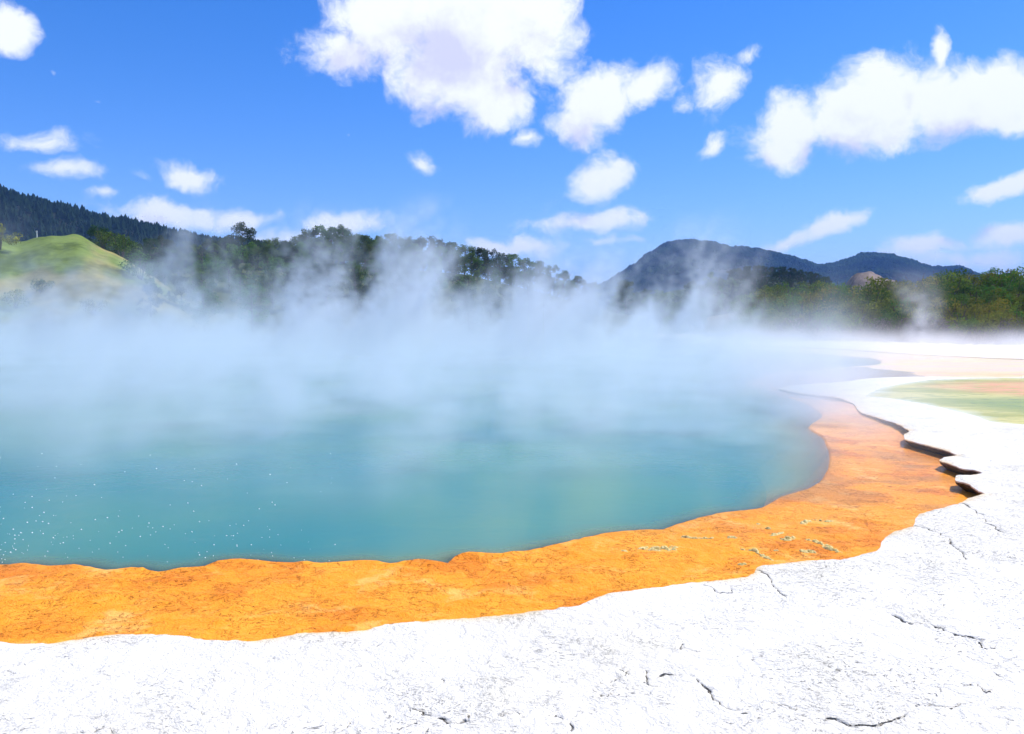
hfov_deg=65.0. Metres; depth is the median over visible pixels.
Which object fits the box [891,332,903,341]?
twiggy shrub
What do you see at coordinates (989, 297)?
bush
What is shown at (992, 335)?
twiggy shrub
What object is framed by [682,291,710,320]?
leafy tree
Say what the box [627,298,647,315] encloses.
leafy tree
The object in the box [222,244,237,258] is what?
leafy tree
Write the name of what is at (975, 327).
bush
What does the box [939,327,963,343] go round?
twiggy shrub
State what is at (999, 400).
shallow pool water
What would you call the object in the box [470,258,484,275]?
leafy tree
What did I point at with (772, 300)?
bush
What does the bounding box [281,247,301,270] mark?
leafy tree
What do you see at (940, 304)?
bush
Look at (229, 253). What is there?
leafy tree
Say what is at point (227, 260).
leafy tree
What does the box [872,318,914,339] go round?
twiggy shrub
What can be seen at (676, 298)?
leafy tree
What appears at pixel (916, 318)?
bush
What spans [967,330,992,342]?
twiggy shrub
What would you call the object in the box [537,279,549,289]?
leafy tree
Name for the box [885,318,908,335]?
bush
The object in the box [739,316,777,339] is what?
bush
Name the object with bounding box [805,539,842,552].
mineral crust
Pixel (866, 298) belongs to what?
bush
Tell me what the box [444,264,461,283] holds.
leafy tree
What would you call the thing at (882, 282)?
tree
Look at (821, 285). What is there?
bush
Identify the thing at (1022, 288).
bush
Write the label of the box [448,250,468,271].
leafy tree
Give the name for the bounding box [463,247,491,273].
leafy tree
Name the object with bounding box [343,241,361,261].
leafy tree
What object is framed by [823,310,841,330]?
bush
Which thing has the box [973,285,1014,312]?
bush
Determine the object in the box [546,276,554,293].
pine tree
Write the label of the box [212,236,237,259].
leafy tree
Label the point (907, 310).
bush
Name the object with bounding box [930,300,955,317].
bush
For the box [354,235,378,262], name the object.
leafy tree
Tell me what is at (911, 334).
twiggy shrub
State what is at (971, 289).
bush
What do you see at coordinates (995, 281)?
bush
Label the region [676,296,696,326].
leafy tree
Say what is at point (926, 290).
bush
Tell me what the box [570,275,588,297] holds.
leafy tree
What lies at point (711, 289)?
leafy tree
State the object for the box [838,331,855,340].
twiggy shrub
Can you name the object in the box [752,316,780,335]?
bush
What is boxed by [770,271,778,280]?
conifer tree
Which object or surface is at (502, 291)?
leafy tree
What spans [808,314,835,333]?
bush
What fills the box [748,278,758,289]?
conifer tree
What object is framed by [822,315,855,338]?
bush
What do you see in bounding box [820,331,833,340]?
twiggy shrub
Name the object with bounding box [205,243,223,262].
leafy tree
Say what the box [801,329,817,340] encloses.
twiggy shrub
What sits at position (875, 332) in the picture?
twiggy shrub
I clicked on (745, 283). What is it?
conifer tree
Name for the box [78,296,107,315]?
bush
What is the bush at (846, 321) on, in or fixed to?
on the terrace
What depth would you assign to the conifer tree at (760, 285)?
293.44 m
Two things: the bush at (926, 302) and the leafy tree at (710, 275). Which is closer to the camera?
the bush at (926, 302)
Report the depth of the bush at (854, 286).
89.30 m
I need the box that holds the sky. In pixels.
[0,0,1023,298]
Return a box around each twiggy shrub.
[751,328,776,340]
[771,317,805,337]
[774,330,793,340]
[780,317,813,337]
[783,330,801,341]
[790,329,807,340]
[797,327,814,340]
[798,317,829,336]
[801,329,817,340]
[807,331,822,340]
[812,330,829,340]
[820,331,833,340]
[829,330,849,341]
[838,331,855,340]
[842,331,858,340]
[848,316,889,338]
[852,326,879,340]
[859,332,880,341]
[862,316,895,333]
[864,328,884,340]
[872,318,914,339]
[875,331,895,342]
[879,328,898,341]
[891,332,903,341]
[892,327,914,341]
[894,317,935,338]
[896,331,914,341]
[898,317,945,337]
[900,329,924,341]
[907,330,930,342]
[908,315,948,334]
[919,333,934,342]
[924,331,945,342]
[926,317,957,336]
[927,332,947,343]
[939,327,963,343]
[951,330,978,344]
[965,332,986,344]
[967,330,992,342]
[975,335,993,343]
[977,329,1002,343]
[985,329,1012,343]
[988,333,1010,344]
[994,334,1014,344]
[998,318,1022,339]
[998,330,1023,344]
[999,330,1023,344]
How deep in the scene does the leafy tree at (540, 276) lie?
146.40 m
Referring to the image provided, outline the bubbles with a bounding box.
[0,453,335,561]
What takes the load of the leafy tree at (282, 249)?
on the ground
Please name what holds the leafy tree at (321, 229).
on the ground
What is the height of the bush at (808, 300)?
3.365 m
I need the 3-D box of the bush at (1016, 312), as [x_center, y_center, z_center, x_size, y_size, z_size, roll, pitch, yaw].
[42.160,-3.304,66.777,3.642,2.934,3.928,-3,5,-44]
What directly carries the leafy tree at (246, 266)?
on the ground
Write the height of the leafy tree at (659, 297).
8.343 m
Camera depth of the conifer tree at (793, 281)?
310.15 m
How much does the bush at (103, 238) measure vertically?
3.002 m
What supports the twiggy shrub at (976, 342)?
on the terrace
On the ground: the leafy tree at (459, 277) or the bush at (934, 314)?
the leafy tree at (459, 277)
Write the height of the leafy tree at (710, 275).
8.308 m
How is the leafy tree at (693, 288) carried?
on the ground
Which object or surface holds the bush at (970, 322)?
on the terrace
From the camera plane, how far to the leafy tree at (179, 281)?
94.35 m
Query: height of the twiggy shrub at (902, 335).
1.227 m
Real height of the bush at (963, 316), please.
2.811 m
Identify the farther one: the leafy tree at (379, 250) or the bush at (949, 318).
the leafy tree at (379, 250)
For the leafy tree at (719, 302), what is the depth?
199.80 m
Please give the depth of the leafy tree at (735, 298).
155.69 m
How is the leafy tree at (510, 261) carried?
on the ground
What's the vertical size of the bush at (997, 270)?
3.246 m
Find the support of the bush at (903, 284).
on the ground
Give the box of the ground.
[0,200,1020,571]
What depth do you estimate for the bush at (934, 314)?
69.96 m
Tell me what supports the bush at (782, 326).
on the terrace
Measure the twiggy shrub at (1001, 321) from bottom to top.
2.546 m
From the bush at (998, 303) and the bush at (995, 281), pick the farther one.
the bush at (995, 281)
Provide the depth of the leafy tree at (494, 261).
146.28 m
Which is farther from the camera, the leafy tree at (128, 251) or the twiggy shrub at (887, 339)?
the leafy tree at (128, 251)
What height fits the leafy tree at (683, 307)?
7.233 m
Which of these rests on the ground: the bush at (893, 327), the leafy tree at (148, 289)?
the leafy tree at (148, 289)
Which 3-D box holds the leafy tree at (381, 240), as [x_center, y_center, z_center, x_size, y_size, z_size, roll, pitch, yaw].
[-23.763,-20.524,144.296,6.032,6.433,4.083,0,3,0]
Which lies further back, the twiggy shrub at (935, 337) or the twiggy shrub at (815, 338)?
the twiggy shrub at (815, 338)
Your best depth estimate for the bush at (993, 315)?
61.91 m
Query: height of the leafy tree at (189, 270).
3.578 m
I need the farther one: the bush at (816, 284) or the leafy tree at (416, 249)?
the leafy tree at (416, 249)
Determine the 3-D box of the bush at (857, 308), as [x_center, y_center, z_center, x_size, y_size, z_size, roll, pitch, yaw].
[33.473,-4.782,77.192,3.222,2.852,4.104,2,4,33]
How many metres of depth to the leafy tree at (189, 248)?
143.76 m
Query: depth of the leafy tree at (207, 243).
145.18 m
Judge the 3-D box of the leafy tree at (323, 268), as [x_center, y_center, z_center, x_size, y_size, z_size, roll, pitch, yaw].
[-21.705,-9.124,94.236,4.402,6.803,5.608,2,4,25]
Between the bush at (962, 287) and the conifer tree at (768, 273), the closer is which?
the bush at (962, 287)
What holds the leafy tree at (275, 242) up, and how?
on the ground
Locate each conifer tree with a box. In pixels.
[726,270,734,279]
[729,283,736,300]
[741,270,749,279]
[743,281,752,293]
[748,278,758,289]
[756,265,764,273]
[756,272,765,282]
[757,282,768,290]
[763,271,771,282]
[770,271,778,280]
[773,272,783,282]
[785,271,795,279]
[787,279,797,289]
[797,274,807,282]
[809,275,818,285]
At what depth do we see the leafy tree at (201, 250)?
139.53 m
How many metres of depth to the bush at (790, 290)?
99.19 m
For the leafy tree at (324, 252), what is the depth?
119.47 m
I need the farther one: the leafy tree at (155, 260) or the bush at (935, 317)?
the leafy tree at (155, 260)
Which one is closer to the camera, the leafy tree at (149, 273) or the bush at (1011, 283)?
the bush at (1011, 283)
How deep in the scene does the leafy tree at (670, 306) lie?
164.74 m
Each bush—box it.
[0,223,22,249]
[1,288,32,308]
[30,278,54,292]
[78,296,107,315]
[94,230,112,248]
[106,231,142,257]
[118,251,160,279]
[719,318,753,337]
[728,318,752,339]
[730,293,767,314]
[730,305,768,324]
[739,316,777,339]
[740,309,773,322]
[740,321,767,335]
[741,289,787,318]
[744,285,777,309]
[748,306,777,320]
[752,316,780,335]
[758,308,795,336]
[759,285,788,303]
[760,282,796,294]
[760,295,788,307]
[761,315,793,335]
[765,302,789,319]
[767,282,791,295]
[772,298,800,324]
[774,311,802,326]
[778,292,804,304]
[778,304,809,319]
[783,302,816,319]
[783,313,818,334]
[784,292,817,313]
[789,313,822,329]
[791,321,821,331]
[793,282,825,298]
[794,281,828,301]
[795,291,830,312]
[801,285,840,311]
[802,279,826,302]
[803,302,832,319]
[807,311,847,332]
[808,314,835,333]
[810,298,853,318]
[816,282,852,302]
[816,283,840,298]
[818,304,852,317]
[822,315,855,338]
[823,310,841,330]
[824,294,847,305]
[828,280,865,295]
[830,295,862,312]
[832,313,862,336]
[834,299,872,316]
[835,284,880,302]
[837,314,874,334]
[844,303,873,321]
[846,296,885,318]
[850,288,893,309]
[854,283,889,298]
[858,312,885,322]
[864,276,891,293]
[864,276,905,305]
[869,297,899,319]
[869,312,901,332]
[875,286,916,306]
[876,290,899,307]
[877,309,908,327]
[879,297,918,315]
[881,280,914,303]
[883,301,926,317]
[883,313,915,332]
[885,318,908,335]
[888,291,927,308]
[893,304,933,320]
[897,276,936,289]
[902,308,942,327]
[902,310,932,329]
[909,295,931,307]
[910,276,958,300]
[911,281,950,301]
[912,287,949,310]
[912,296,949,315]
[916,269,954,285]
[916,280,958,312]
[929,297,967,316]
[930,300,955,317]
[932,267,974,286]
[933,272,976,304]
[933,315,954,327]
[936,301,984,319]
[940,313,971,329]
[945,293,968,314]
[946,313,984,337]
[946,313,999,336]
[948,304,985,319]
[950,282,976,296]
[951,297,1007,319]
[952,274,976,283]
[953,311,992,328]
[955,281,989,303]
[955,288,1001,310]
[963,310,1005,338]
[966,270,1003,285]
[972,273,1017,296]
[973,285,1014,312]
[978,296,1018,317]
[978,311,1021,337]
[980,266,1001,282]
[981,268,1023,283]
[982,272,1023,296]
[987,287,1020,312]
[987,312,1017,329]
[988,300,1023,320]
[995,269,1023,284]
[995,271,1023,299]
[998,291,1023,311]
[998,311,1023,328]
[998,317,1023,334]
[1008,266,1023,287]
[1012,324,1023,332]
[1014,281,1023,295]
[1017,294,1023,310]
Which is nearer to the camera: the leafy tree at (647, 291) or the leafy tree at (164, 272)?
the leafy tree at (164, 272)
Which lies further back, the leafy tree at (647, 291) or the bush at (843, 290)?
the leafy tree at (647, 291)
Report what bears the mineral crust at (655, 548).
on the orange shelf
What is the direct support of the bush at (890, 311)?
on the terrace
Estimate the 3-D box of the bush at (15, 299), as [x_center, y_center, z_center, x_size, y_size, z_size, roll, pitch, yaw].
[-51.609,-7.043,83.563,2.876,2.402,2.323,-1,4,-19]
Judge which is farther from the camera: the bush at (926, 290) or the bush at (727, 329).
the bush at (926, 290)
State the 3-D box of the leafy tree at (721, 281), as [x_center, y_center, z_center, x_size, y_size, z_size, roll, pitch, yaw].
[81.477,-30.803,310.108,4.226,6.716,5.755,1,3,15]
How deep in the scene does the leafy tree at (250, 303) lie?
81.77 m
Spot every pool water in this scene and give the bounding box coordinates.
[0,344,918,568]
[866,377,1023,424]
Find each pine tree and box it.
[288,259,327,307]
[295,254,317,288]
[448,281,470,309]
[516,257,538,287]
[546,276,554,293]
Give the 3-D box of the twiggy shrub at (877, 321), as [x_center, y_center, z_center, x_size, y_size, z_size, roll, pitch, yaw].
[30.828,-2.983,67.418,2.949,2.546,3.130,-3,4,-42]
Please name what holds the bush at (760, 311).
on the ground
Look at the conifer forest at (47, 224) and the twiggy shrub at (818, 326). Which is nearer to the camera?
the twiggy shrub at (818, 326)
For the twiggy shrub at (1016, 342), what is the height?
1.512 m
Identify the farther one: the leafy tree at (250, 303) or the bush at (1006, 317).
the leafy tree at (250, 303)
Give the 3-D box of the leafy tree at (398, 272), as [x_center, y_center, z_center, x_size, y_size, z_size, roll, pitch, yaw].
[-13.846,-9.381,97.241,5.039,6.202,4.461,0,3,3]
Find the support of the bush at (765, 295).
on the ground
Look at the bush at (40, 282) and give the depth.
87.38 m
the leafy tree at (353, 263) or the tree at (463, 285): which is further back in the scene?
the leafy tree at (353, 263)
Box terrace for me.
[0,334,1023,733]
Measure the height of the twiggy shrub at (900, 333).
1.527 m
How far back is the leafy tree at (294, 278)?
88.14 m
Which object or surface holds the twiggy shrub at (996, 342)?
on the terrace
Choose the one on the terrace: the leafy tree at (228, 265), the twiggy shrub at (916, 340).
the twiggy shrub at (916, 340)
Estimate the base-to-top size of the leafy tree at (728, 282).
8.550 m
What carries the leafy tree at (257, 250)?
on the ground
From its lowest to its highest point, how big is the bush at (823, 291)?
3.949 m
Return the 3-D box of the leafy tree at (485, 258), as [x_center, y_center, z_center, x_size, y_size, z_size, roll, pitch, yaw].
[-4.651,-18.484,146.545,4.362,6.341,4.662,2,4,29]
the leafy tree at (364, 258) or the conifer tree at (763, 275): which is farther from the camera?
the conifer tree at (763, 275)
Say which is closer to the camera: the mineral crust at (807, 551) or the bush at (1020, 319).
the mineral crust at (807, 551)
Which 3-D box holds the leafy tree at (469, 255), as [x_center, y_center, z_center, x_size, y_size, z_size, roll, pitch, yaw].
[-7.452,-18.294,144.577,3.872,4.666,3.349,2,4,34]
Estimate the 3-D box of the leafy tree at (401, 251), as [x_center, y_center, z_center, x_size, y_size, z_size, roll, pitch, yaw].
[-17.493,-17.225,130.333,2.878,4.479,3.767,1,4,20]
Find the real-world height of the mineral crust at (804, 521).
0.040 m
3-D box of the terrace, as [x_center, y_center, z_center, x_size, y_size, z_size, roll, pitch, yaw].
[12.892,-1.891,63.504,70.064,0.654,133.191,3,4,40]
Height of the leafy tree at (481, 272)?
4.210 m
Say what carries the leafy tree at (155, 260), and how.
on the ground
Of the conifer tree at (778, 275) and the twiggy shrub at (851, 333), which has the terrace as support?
the twiggy shrub at (851, 333)
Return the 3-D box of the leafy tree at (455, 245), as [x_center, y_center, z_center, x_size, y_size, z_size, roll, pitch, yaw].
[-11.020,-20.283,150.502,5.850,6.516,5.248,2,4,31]
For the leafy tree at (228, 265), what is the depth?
110.27 m
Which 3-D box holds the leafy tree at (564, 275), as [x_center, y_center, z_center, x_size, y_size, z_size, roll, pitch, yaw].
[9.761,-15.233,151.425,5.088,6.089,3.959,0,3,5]
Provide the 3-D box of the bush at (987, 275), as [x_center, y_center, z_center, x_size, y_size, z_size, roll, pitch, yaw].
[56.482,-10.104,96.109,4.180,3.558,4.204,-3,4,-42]
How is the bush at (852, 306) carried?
on the ground
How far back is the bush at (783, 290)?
91.06 m
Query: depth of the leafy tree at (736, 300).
168.19 m
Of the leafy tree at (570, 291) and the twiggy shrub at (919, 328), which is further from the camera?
the leafy tree at (570, 291)
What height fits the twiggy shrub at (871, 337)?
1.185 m
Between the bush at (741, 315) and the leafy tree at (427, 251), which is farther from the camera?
the leafy tree at (427, 251)
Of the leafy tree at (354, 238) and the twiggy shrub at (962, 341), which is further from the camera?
the leafy tree at (354, 238)
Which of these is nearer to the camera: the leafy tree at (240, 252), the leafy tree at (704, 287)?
the leafy tree at (240, 252)
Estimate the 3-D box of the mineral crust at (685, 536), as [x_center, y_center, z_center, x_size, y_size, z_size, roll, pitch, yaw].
[1.615,1.482,6.979,0.316,0.044,0.059,0,3,0]
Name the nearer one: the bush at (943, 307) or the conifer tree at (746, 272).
the bush at (943, 307)
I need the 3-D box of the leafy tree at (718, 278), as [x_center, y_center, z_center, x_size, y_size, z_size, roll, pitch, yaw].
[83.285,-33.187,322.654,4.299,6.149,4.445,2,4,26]
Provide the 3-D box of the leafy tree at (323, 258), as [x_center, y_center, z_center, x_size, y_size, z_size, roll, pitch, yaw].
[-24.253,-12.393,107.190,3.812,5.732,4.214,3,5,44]
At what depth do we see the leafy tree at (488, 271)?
134.29 m
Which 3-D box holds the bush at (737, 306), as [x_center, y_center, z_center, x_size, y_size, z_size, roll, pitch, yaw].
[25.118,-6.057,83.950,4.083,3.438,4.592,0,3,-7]
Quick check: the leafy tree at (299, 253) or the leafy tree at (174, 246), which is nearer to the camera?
the leafy tree at (299, 253)
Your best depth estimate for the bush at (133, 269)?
99.33 m
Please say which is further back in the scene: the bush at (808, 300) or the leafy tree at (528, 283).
the leafy tree at (528, 283)
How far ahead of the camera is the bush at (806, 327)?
69.24 m
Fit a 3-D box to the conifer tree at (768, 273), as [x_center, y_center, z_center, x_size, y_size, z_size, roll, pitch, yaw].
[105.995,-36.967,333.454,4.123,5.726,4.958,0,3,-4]
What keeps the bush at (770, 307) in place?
on the ground
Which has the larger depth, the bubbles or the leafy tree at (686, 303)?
the leafy tree at (686, 303)
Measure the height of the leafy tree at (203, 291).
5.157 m
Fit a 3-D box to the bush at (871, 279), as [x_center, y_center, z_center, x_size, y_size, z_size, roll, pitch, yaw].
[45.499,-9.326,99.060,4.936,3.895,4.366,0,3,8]
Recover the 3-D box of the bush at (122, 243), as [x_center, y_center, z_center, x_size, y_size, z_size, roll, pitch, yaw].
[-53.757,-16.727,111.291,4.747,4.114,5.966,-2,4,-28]
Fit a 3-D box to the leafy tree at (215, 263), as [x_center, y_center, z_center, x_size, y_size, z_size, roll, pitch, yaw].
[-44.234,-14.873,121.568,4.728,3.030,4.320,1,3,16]
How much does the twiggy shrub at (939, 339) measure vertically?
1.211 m
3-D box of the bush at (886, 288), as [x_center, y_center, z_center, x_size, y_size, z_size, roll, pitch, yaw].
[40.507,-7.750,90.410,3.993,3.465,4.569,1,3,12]
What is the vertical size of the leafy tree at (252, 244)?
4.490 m
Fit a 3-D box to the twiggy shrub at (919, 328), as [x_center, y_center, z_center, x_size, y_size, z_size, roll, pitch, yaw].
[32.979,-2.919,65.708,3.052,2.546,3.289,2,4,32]
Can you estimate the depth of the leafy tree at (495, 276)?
125.19 m
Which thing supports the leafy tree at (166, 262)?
on the ground
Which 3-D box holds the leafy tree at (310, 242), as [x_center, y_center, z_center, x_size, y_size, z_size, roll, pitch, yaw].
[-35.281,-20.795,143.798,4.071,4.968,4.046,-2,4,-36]
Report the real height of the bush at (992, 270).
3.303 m
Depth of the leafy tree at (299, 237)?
149.43 m
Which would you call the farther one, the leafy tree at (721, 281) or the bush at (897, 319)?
the leafy tree at (721, 281)
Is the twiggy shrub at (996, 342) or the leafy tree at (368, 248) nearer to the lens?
the twiggy shrub at (996, 342)
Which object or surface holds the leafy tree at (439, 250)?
on the ground
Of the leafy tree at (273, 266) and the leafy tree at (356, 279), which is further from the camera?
the leafy tree at (273, 266)
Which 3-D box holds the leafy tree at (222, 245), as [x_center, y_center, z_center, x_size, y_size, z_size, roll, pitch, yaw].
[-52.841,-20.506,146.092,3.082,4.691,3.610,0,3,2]
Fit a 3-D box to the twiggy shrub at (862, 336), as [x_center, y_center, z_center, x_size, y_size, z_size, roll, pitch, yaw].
[28.407,-2.481,64.657,1.738,1.587,2.065,-2,4,-37]
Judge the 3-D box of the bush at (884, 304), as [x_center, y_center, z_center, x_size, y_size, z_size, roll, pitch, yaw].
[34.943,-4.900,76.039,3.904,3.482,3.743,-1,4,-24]
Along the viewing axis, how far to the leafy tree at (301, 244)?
132.98 m
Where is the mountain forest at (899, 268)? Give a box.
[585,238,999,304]
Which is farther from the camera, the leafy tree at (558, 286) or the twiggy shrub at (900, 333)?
the leafy tree at (558, 286)
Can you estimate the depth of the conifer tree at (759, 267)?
379.19 m
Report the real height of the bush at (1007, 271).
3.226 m
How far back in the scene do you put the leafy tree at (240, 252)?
137.40 m
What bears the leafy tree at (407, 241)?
on the ground
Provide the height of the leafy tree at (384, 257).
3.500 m
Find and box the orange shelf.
[0,346,1023,643]
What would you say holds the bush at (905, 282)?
on the ground
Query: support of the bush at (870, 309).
on the ground
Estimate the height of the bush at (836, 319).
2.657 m
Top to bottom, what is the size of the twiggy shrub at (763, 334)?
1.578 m
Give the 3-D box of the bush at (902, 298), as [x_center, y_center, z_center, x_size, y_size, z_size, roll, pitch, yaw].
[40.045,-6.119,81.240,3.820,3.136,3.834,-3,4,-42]
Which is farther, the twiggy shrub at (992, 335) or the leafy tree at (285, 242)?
the leafy tree at (285, 242)
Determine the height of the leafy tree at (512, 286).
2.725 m
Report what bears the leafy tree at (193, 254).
on the ground
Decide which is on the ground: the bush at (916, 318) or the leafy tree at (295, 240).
the leafy tree at (295, 240)
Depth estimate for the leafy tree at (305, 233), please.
149.54 m
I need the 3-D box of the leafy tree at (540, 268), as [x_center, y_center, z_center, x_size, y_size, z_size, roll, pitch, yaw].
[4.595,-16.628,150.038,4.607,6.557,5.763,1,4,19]
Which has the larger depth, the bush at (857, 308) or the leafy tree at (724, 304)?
the leafy tree at (724, 304)
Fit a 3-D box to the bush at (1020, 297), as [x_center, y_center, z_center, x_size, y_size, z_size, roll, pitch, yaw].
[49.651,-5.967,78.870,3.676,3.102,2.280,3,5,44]
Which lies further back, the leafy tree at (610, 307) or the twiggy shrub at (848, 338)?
the leafy tree at (610, 307)
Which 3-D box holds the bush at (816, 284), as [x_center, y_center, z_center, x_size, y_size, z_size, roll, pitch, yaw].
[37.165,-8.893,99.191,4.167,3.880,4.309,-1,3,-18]
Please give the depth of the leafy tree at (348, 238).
144.39 m
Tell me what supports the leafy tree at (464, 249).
on the ground
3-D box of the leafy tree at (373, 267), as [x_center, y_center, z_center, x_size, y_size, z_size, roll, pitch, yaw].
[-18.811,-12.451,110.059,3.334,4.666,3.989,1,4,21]
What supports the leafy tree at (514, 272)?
on the ground
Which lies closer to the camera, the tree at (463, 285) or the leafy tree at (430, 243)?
the tree at (463, 285)
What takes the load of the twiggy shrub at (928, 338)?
on the terrace
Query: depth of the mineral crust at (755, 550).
6.54 m
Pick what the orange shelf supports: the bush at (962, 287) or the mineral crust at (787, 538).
the mineral crust at (787, 538)
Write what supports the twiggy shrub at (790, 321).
on the ground
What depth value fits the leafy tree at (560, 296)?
123.43 m
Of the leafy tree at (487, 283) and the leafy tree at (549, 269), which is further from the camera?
the leafy tree at (549, 269)
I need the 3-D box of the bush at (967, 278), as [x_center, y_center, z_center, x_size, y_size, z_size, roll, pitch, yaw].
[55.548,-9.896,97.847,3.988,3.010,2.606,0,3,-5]
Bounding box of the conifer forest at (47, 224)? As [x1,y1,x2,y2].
[0,184,351,274]
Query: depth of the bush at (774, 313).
72.46 m
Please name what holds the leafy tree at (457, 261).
on the ground
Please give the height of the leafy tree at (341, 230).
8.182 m
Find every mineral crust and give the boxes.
[638,545,676,550]
[681,535,713,538]
[740,548,773,560]
[769,532,783,535]
[780,536,794,540]
[799,549,815,552]
[800,519,811,523]
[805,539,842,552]
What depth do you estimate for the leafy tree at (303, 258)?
107.96 m
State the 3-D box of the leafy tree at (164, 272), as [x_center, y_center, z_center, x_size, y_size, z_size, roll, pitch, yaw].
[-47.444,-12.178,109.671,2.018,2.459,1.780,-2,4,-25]
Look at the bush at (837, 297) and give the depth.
83.73 m
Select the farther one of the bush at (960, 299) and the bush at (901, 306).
the bush at (960, 299)
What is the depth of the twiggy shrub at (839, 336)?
64.38 m
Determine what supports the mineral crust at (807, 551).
on the orange shelf
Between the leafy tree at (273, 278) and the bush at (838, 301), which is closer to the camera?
the bush at (838, 301)
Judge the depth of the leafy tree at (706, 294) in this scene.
171.12 m
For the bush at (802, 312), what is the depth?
77.87 m
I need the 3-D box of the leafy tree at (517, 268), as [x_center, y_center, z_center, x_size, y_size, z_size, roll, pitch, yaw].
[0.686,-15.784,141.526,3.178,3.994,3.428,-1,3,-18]
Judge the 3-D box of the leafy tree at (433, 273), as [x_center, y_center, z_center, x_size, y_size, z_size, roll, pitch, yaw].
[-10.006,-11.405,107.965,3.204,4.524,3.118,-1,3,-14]
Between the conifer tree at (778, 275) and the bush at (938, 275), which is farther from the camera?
the conifer tree at (778, 275)
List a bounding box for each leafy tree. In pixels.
[86,224,108,249]
[98,233,122,253]
[114,236,137,261]
[120,243,156,270]
[132,238,171,271]
[135,283,165,316]
[142,271,154,285]
[143,235,178,273]
[152,257,164,276]
[156,269,171,284]
[157,255,171,274]
[162,248,176,264]
[164,274,194,305]
[167,239,177,268]
[178,285,223,331]
[179,241,198,264]
[184,266,198,285]
[187,252,200,267]
[188,253,223,272]
[190,244,201,267]
[190,269,216,308]
[194,247,209,265]
[198,262,226,292]
[201,238,219,256]
[203,259,231,273]
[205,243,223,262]
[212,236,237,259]
[213,241,226,263]
[219,261,236,288]
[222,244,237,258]
[222,258,234,273]
[224,243,259,262]
[225,221,256,262]
[226,252,236,264]
[229,259,241,273]
[229,274,256,306]
[236,262,259,284]
[236,283,269,331]
[243,242,256,261]
[244,271,283,289]
[245,239,265,262]
[245,253,259,271]
[246,249,260,263]
[249,246,264,267]
[257,256,291,296]
[258,252,273,271]
[258,270,288,308]
[260,244,282,265]
[263,237,280,266]
[276,240,294,260]
[279,244,294,264]
[279,262,294,291]
[280,267,323,323]
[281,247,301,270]
[287,238,304,256]
[289,234,314,249]
[291,241,313,259]
[293,250,309,267]
[300,229,319,259]
[303,224,339,255]
[303,237,324,257]
[303,261,350,313]
[308,239,325,261]
[313,252,345,288]
[314,240,331,260]
[316,251,332,272]
[318,226,343,251]
[325,238,348,261]
[326,249,342,272]
[327,224,359,262]
[330,241,351,263]
[332,234,352,264]
[339,260,367,292]
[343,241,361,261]
[344,252,359,272]
[344,270,366,305]
[347,280,388,328]
[349,234,363,259]
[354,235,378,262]
[354,252,372,272]
[358,243,378,266]
[363,235,394,263]
[364,259,386,288]
[370,242,386,266]
[373,245,390,264]
[377,262,394,288]
[378,255,391,273]
[378,264,410,310]
[382,243,393,263]
[384,233,406,257]
[390,242,406,263]
[393,248,413,268]
[396,236,417,265]
[407,243,423,264]
[407,264,422,286]
[408,238,426,269]
[419,235,443,266]
[422,247,434,268]
[426,266,448,295]
[428,246,450,268]
[429,238,452,272]
[441,241,464,271]
[442,254,455,271]
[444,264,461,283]
[445,251,460,272]
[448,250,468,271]
[451,259,460,273]
[451,274,466,293]
[454,286,483,331]
[456,244,475,273]
[460,268,470,279]
[461,252,478,275]
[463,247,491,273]
[463,274,477,290]
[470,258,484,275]
[470,262,482,274]
[472,270,481,280]
[479,287,503,317]
[480,248,497,279]
[480,259,495,277]
[481,279,493,296]
[482,265,492,279]
[489,252,507,279]
[490,268,502,282]
[490,287,514,318]
[491,274,501,286]
[493,259,505,276]
[500,254,526,285]
[501,265,513,282]
[501,278,516,291]
[505,269,521,287]
[508,266,523,284]
[522,275,533,288]
[523,287,535,304]
[524,281,534,293]
[527,268,539,289]
[528,261,544,291]
[530,273,546,291]
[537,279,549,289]
[542,265,560,292]
[552,283,562,297]
[554,270,573,297]
[556,292,564,302]
[558,280,568,297]
[563,281,581,300]
[564,288,575,301]
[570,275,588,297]
[585,281,601,306]
[607,296,627,313]
[610,279,641,314]
[615,297,641,314]
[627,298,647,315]
[639,292,646,300]
[639,294,660,319]
[641,289,651,302]
[643,300,666,322]
[646,290,673,327]
[654,293,678,326]
[669,302,683,322]
[672,296,681,308]
[675,295,688,313]
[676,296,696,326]
[678,300,688,322]
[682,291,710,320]
[684,280,702,296]
[687,290,721,326]
[688,284,699,296]
[700,284,709,290]
[703,272,716,287]
[707,285,720,300]
[709,296,722,315]
[712,286,723,302]
[714,277,723,286]
[715,299,730,314]
[718,279,726,292]
[723,277,738,296]
[726,295,750,312]
[730,294,750,312]
[740,288,750,298]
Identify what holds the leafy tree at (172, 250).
on the ground
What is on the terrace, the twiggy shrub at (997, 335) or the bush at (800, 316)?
the twiggy shrub at (997, 335)
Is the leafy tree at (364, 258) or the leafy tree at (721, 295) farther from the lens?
the leafy tree at (721, 295)
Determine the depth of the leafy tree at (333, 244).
143.13 m
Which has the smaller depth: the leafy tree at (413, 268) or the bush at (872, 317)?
the bush at (872, 317)
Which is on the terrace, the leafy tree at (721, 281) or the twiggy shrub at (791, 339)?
the twiggy shrub at (791, 339)
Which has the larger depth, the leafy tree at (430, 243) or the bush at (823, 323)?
the leafy tree at (430, 243)
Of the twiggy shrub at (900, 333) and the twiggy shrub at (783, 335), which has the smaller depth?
the twiggy shrub at (900, 333)
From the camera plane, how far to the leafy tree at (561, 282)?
143.57 m

